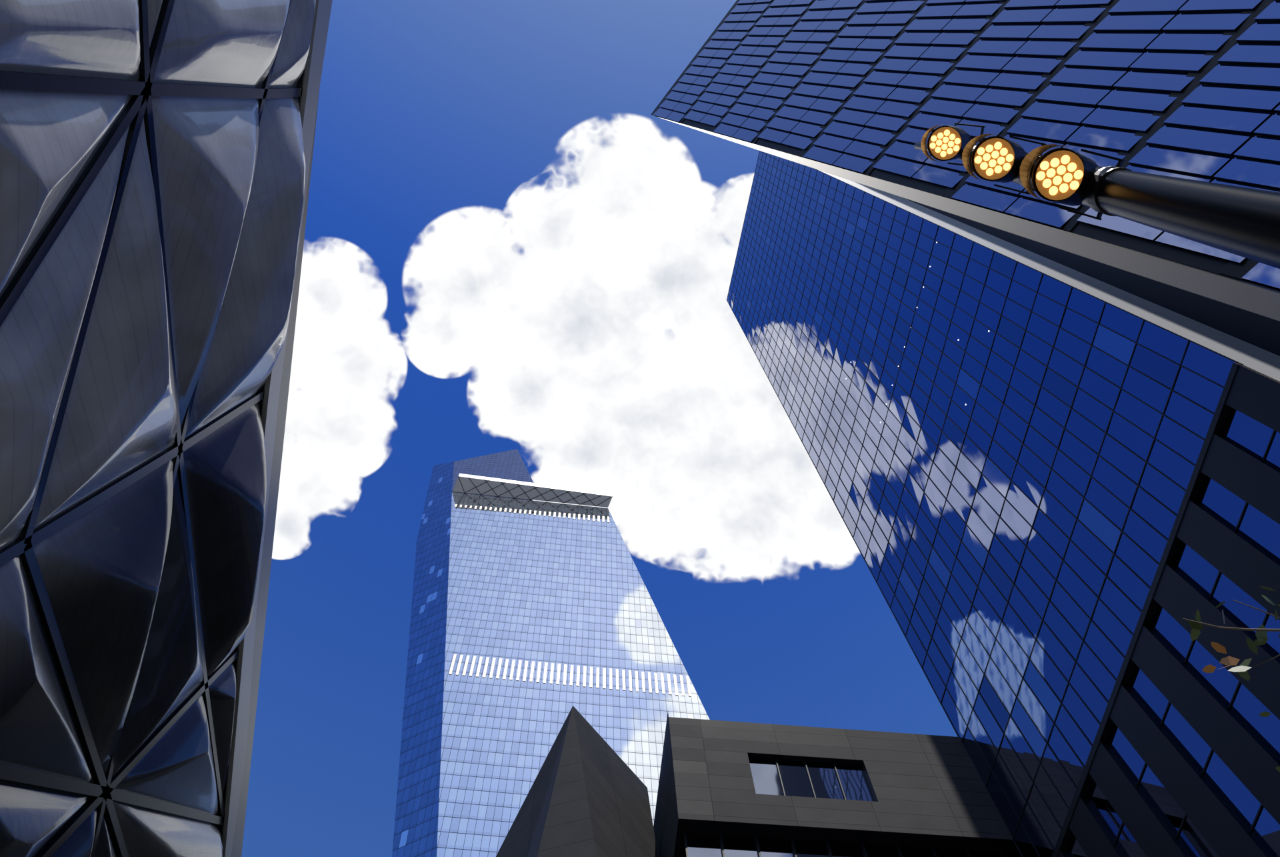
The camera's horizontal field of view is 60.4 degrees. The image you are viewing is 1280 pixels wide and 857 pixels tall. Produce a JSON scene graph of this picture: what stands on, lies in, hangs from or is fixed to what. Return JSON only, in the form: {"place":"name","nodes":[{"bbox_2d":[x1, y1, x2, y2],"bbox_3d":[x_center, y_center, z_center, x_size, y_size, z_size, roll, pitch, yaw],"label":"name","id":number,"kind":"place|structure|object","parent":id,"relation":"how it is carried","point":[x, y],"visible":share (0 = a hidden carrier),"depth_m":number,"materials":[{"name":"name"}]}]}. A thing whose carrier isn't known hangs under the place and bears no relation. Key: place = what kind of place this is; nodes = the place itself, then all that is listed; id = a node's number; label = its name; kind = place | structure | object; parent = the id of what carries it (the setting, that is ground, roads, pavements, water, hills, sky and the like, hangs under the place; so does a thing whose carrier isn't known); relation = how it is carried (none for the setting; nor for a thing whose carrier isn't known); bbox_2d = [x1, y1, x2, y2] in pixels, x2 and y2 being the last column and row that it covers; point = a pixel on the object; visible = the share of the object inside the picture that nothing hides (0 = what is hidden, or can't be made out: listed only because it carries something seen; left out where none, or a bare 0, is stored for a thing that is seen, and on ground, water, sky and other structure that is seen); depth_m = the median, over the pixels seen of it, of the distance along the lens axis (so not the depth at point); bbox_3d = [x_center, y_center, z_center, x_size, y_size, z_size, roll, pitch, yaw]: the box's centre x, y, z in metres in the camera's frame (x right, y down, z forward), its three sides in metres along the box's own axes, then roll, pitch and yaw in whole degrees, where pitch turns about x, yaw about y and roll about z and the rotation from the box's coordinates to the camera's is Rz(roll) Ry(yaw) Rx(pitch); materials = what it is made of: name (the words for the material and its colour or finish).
{"place":"outdoors","nodes":[
{"label":"outdoors","id":0,"kind":"place"},
{"bbox_2d":[0,0,319,856],"bbox_3d":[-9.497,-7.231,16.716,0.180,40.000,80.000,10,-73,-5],"label":"shed frames","id":1,"kind":"structure","parent":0,"point":[135,112],"depth_m":24.38,"materials":[{"name":"black metal"}]},
{"bbox_2d":[0,0,315,856],"bbox_3d":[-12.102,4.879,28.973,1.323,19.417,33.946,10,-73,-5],"label":"facade panels","id":2,"kind":"object","parent":1,"relation":"attached to","point":[116,571],"visible":0.97,"depth_m":24.20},
{"bbox_2d":[222,0,332,856],"bbox_3d":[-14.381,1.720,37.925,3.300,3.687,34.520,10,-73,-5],"label":"trim","id":3,"kind":"structure","parent":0,"point":[312,80],"depth_m":36.85,"materials":[{"name":"grey metal"}]},
{"bbox_2d":[241,0,957,856],"label":"sky","id":4,"kind":"structure","parent":0,"point":[505,247],"materials":[{"name":"blue"}]},
{"bbox_2d":[650,0,1279,321],"bbox_3d":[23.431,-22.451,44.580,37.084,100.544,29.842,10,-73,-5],"label":"skyscraper","id":5,"kind":"structure","parent":0,"point":[868,92],"depth_m":47.04,"materials":[{"name":"blue glass"}]},
{"bbox_2d":[1183,585,1279,771],"bbox_3d":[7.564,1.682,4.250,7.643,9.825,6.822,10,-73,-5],"label":"plaza tree","id":6,"kind":"object","parent":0,"point":[1243,667],"depth_m":7.06,"materials":[{"name":"green plant"}]},
{"label":"ground","id":7,"kind":"structure","parent":0,"visible":0},
{"bbox_2d":[392,448,709,856],"bbox_3d":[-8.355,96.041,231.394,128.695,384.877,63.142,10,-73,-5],"label":"skyscraper","id":8,"kind":"structure","parent":7,"relation":"on","point":[517,586],"depth_m":265.02,"materials":[{"name":"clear glass"}]},
{"bbox_2d":[452,473,612,507],"bbox_3d":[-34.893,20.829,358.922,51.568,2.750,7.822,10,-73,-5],"label":"truss","id":9,"kind":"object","parent":8,"relation":"attached to","point":[482,485],"depth_m":357.56,"materials":[{"name":"grey metal"}]},
{"bbox_2d":[449,494,691,695],"bbox_3d":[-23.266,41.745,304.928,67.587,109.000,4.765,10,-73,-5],"label":"louvers","id":10,"kind":"object","parent":8,"relation":"attached to","point":[485,668],"visible":1,"depth_m":259.25,"materials":[{"name":"white metal"}]},
{"bbox_2d":[496,705,657,856],"bbox_3d":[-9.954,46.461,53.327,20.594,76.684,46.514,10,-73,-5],"label":"pointed roof","id":11,"kind":"structure","parent":7,"relation":"on","point":[587,795],"depth_m":75.58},
{"bbox_2d":[653,712,1021,856],"bbox_3d":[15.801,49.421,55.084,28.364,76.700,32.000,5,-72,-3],"label":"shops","id":12,"kind":"structure","parent":7,"relation":"on","point":[731,789],"depth_m":76.95,"materials":[{"name":"metal"}]},
{"bbox_2d":[726,150,1279,856],"bbox_3d":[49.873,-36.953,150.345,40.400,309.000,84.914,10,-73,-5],"label":"skyscraper","id":13,"kind":"structure","parent":7,"relation":"on","point":[1049,476],"depth_m":76.36,"materials":[{"name":"blue glass"}]},
{"bbox_2d":[914,142,1279,268],"bbox_3d":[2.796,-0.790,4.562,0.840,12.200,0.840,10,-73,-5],"label":"light mast","id":14,"kind":"object","parent":7,"relation":"on","point":[1243,221],"visible":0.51,"depth_m":5.22,"materials":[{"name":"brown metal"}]},
{"bbox_2d":[920,122,1131,220],"bbox_3d":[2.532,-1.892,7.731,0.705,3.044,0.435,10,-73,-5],"label":"spotlights","id":15,"kind":"object","parent":14,"relation":"attached to","point":[1061,175],"visible":0.95,"depth_m":6.58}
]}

